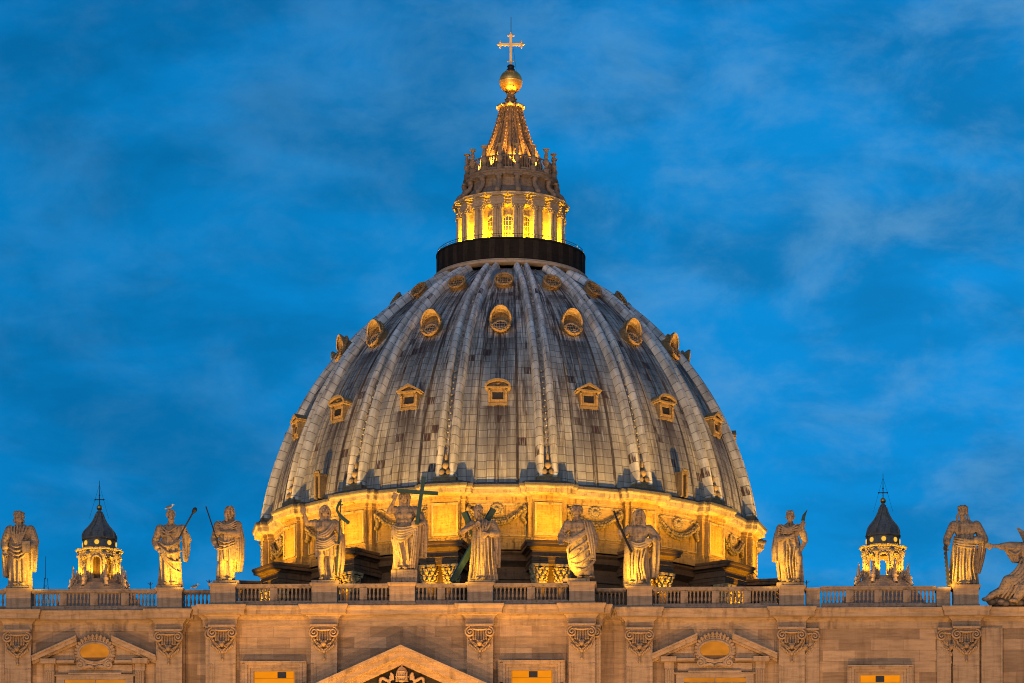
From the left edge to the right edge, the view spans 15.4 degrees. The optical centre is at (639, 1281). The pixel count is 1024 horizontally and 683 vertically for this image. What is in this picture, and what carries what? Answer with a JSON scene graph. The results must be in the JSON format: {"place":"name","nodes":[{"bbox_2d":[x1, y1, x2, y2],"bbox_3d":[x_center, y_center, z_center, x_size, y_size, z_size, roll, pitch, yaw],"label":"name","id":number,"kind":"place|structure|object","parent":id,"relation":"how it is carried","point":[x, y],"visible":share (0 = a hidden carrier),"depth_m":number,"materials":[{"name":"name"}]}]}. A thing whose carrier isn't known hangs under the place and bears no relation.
{"place":"outdoors","nodes":[
{"label":"outdoors","id":0,"kind":"place"},
{"bbox_2d":[43,556,48,605],"bbox_3d":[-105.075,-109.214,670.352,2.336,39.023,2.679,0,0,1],"label":"radio mast","id":1,"kind":"object","parent":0,"point":[45,585],"visible":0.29,"depth_m":670.31,"materials":[{"name":"black metal"}]},
{"bbox_2d":[58,481,140,605],"bbox_3d":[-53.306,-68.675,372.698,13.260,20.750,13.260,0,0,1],"label":"cupola","id":2,"kind":"object","parent":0,"point":[99,553],"visible":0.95,"depth_m":371.37,"materials":[{"name":"stone"}]},
{"bbox_2d":[238,258,781,604],"bbox_3d":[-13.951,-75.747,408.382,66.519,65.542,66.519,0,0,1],"label":"church dome","id":3,"kind":"structure","parent":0,"point":[529,405],"depth_m":388.44,"materials":[{"name":"stone"}]},
{"bbox_2d":[290,413,306,440],"bbox_3d":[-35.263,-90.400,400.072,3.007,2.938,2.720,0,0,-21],"label":"dormer window","id":4,"kind":"structure","parent":3,"relation":"in","point":[298,421],"depth_m":399.05,"materials":[{"name":"stone"}]},
{"bbox_2d":[327,395,352,422],"bbox_3d":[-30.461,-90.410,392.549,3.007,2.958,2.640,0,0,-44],"label":"dormer window","id":5,"kind":"structure","parent":3,"relation":"in","point":[339,404],"depth_m":391.57,"materials":[{"name":"stone"}]},
{"bbox_2d":[396,383,423,410],"bbox_3d":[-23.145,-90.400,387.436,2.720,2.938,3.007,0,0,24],"label":"dormer window","id":6,"kind":"structure","parent":3,"relation":"in","point":[410,395],"depth_m":386.35,"materials":[{"name":"stone"}]},
{"bbox_2d":[485,378,510,404],"bbox_3d":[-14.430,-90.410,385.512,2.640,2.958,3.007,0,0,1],"label":"dormer window","id":7,"kind":"structure","parent":3,"relation":"in","point":[497,388],"depth_m":384.28,"materials":[{"name":"stone"}]},
{"bbox_2d":[436,32,585,273],"bbox_3d":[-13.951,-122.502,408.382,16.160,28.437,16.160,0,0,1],"label":"dome lantern","id":8,"kind":"object","parent":3,"relation":"on","point":[510,201],"visible":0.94,"depth_m":404.14,"materials":[{"name":"beige stone"}]},
{"bbox_2d":[488,215,491,236],"bbox_3d":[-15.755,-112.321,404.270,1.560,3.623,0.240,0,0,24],"label":"window","id":9,"kind":"structure","parent":8,"relation":"in","point":[490,217],"depth_m":404.40,"materials":[{"name":"glass"}]},
{"bbox_2d":[503,214,512,236],"bbox_3d":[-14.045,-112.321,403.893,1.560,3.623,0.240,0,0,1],"label":"window","id":10,"kind":"structure","parent":8,"relation":"in","point":[508,218],"depth_m":403.91,"materials":[{"name":"glass"}]},
{"bbox_2d":[524,215,529,236],"bbox_3d":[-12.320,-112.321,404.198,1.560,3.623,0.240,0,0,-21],"label":"window","id":11,"kind":"structure","parent":8,"relation":"in","point":[526,218],"depth_m":404.30,"materials":[{"name":"glass"}]},
{"bbox_2d":[574,382,601,409],"bbox_3d":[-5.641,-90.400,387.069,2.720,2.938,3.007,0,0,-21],"label":"dormer window","id":12,"kind":"structure","parent":3,"relation":"in","point":[588,394],"depth_m":385.97,"materials":[{"name":"stone"}]},
{"bbox_2d":[651,393,676,421],"bbox_3d":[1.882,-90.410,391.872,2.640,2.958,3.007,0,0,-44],"label":"dormer window","id":13,"kind":"structure","parent":3,"relation":"in","point":[664,403],"depth_m":390.91,"materials":[{"name":"stone"}]},
{"bbox_2d":[704,411,723,438],"bbox_3d":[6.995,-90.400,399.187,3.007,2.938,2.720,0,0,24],"label":"dormer window","id":14,"kind":"structure","parent":3,"relation":"in","point":[714,420],"depth_m":398.32,"materials":[{"name":"stone"}]},
{"bbox_2d":[0,0,1023,606],"label":"sky","id":15,"kind":"structure","parent":0,"point":[821,201],"materials":[{"name":"blue"}]},
{"bbox_2d":[841,479,923,602],"bbox_3d":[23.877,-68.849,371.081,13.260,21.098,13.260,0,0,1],"label":"cupola","id":16,"kind":"object","parent":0,"point":[882,536],"visible":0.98,"depth_m":369.63,"materials":[{"name":"stone"}]},
{"label":"ground","id":17,"kind":"structure","parent":0,"visible":0},
{"bbox_2d":[0,581,1023,682],"bbox_3d":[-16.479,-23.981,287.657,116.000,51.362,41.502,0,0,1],"label":"church facade","id":18,"kind":"structure","parent":17,"relation":"on","point":[481,636],"depth_m":269.25,"materials":[{"name":"stone"}]},
{"bbox_2d":[0,589,4,608],"bbox_3d":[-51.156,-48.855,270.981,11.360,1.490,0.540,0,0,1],"label":"balustrade","id":19,"kind":"object","parent":18,"relation":"on","point":[2,591],"visible":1,"depth_m":270.65,"materials":[{"name":"stone"}]},
{"bbox_2d":[0,510,38,588],"bbox_3d":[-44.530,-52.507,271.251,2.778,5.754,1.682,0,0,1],"label":"statue","id":20,"kind":"object","parent":18,"relation":"on","point":[19,542],"visible":1,"depth_m":270.97,"materials":[{"name":"stone"}]},
{"bbox_2d":[32,589,156,609],"bbox_3d":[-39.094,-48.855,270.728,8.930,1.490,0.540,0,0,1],"label":"balustrade","id":21,"kind":"object","parent":18,"relation":"on","point":[126,601],"visible":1,"depth_m":270.56,"materials":[{"name":"stone"}]},
{"bbox_2d":[54,665,134,682],"bbox_3d":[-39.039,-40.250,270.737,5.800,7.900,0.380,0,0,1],"label":"window","id":22,"kind":"structure","parent":18,"relation":"in","point":[114,674],"depth_m":270.77,"materials":[{"name":"stone"}]},
{"bbox_2d":[74,634,115,668],"bbox_3d":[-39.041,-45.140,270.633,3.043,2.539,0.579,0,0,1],"label":"oval window","id":23,"kind":"structure","parent":18,"relation":"in","point":[93,651],"depth_m":270.51,"materials":[{"name":"stone"}]},
{"bbox_2d":[152,507,196,587],"bbox_3d":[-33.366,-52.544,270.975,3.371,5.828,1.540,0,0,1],"label":"statue","id":24,"kind":"object","parent":18,"relation":"on","point":[170,533],"visible":1,"depth_m":270.70,"materials":[{"name":"stone"}]},
{"bbox_2d":[183,590,209,607],"bbox_3d":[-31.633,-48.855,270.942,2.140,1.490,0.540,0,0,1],"label":"balustrade","id":25,"kind":"object","parent":18,"relation":"on","point":[193,592],"visible":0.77,"depth_m":270.85,"materials":[{"name":"stone"}]},
{"bbox_2d":[205,505,244,583],"bbox_3d":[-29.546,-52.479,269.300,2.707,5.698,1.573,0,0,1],"label":"statue","id":26,"kind":"object","parent":18,"relation":"on","point":[229,545],"visible":1,"depth_m":268.98,"materials":[{"name":"stone"}]},
{"bbox_2d":[240,661,306,682],"bbox_3d":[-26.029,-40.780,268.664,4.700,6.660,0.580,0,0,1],"label":"window","id":27,"kind":"structure","parent":18,"relation":"in","point":[250,671],"depth_m":268.67,"materials":[{"name":"stone"}]},
{"bbox_2d":[236,584,311,604],"bbox_3d":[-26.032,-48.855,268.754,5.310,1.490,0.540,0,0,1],"label":"balustrade","id":28,"kind":"object","parent":18,"relation":"on","point":[273,588],"visible":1,"depth_m":268.57,"materials":[{"name":"stone"}]},
{"bbox_2d":[300,499,349,583],"bbox_3d":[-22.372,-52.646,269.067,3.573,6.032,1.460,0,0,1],"label":"statue","id":29,"kind":"object","parent":18,"relation":"on","point":[327,550],"visible":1,"depth_m":268.84,"materials":[{"name":"stone"}]},
{"bbox_2d":[338,584,388,604],"bbox_3d":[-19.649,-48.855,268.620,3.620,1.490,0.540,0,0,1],"label":"balustrade","id":30,"kind":"object","parent":18,"relation":"on","point":[363,596],"visible":1,"depth_m":268.43,"materials":[{"name":"stone"}]},
{"bbox_2d":[387,476,437,582],"bbox_3d":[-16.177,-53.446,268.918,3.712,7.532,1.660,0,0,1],"label":"statue","id":31,"kind":"object","parent":18,"relation":"on","point":[409,537],"visible":1,"depth_m":268.57,"materials":[{"name":"stone"}]},
{"bbox_2d":[416,583,466,604],"bbox_3d":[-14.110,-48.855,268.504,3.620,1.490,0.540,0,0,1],"label":"balustrade","id":32,"kind":"object","parent":18,"relation":"on","point":[440,587],"visible":1,"depth_m":268.31,"materials":[{"name":"stone"}]},
{"bbox_2d":[449,504,500,582],"bbox_3d":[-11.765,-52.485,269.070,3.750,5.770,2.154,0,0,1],"label":"statue","id":33,"kind":"object","parent":18,"relation":"on","point":[483,550],"visible":1,"depth_m":268.58,"materials":[{"name":"stone"}]},
{"bbox_2d":[494,583,568,603],"bbox_3d":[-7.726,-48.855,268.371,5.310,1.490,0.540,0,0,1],"label":"balustrade","id":34,"kind":"object","parent":18,"relation":"on","point":[530,587],"visible":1,"depth_m":268.19,"materials":[{"name":"stone"}]},
{"bbox_2d":[498,660,564,682],"bbox_3d":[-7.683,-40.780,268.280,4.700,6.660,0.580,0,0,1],"label":"window","id":35,"kind":"structure","parent":18,"relation":"in","point":[509,671],"depth_m":268.27,"materials":[{"name":"stone"}]},
{"bbox_2d":[558,505,597,582],"bbox_3d":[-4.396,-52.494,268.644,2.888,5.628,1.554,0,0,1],"label":"statue","id":36,"kind":"object","parent":18,"relation":"on","point":[581,539],"visible":1,"depth_m":268.32,"materials":[{"name":"stone"}]},
{"bbox_2d":[596,588,625,607],"bbox_3d":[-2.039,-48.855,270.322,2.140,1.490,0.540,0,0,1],"label":"balustrade","id":37,"kind":"object","parent":18,"relation":"on","point":[611,591],"visible":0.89,"depth_m":270.23,"materials":[{"name":"stone"}]},
{"bbox_2d":[613,508,660,587],"bbox_3d":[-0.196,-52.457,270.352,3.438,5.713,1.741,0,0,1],"label":"statue","id":38,"kind":"object","parent":18,"relation":"on","point":[638,570],"visible":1,"depth_m":270.07,"materials":[{"name":"stone"}]},
{"bbox_2d":[674,663,755,682],"bbox_3d":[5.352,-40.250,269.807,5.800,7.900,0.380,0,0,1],"label":"window","id":39,"kind":"structure","parent":18,"relation":"in","point":[695,674],"depth_m":269.85,"materials":[{"name":"stone"}]},
{"bbox_2d":[694,632,735,666],"bbox_3d":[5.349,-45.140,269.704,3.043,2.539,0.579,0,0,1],"label":"oval window","id":40,"kind":"structure","parent":18,"relation":"in","point":[711,650],"depth_m":269.58,"materials":[{"name":"stone"}]},
{"bbox_2d":[653,586,777,607],"bbox_3d":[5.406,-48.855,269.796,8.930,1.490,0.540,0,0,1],"label":"balustrade","id":41,"kind":"object","parent":18,"relation":"on","point":[715,603],"visible":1,"depth_m":269.62,"materials":[{"name":"stone"}]},
{"bbox_2d":[771,510,807,585],"bbox_3d":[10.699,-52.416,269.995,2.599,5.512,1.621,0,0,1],"label":"statue","id":42,"kind":"object","parent":18,"relation":"on","point":[787,548],"visible":1,"depth_m":269.72,"materials":[{"name":"stone"}]},
{"bbox_2d":[821,586,935,606],"bbox_3d":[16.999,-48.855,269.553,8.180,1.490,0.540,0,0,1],"label":"balustrade","id":43,"kind":"object","parent":18,"relation":"on","point":[878,590],"visible":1,"depth_m":269.37,"materials":[{"name":"stone"}]},
{"bbox_2d":[847,665,913,682],"bbox_3d":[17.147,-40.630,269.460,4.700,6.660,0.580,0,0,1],"label":"window","id":44,"kind":"structure","parent":18,"relation":"in","point":[855,673],"depth_m":269.45,"materials":[{"name":"stone"}]},
{"bbox_2d":[943,505,987,586],"bbox_3d":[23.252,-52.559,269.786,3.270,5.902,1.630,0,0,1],"label":"statue","id":45,"kind":"object","parent":18,"relation":"on","point":[967,557],"visible":1,"depth_m":269.50,"materials":[{"name":"stone"}]},
{"bbox_2d":[982,527,1023,606],"bbox_3d":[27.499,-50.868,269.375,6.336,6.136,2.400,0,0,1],"label":"statue","id":46,"kind":"object","parent":18,"relation":"on","point":[1008,591],"visible":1,"depth_m":268.94,"materials":[{"name":"stone"}]}
]}

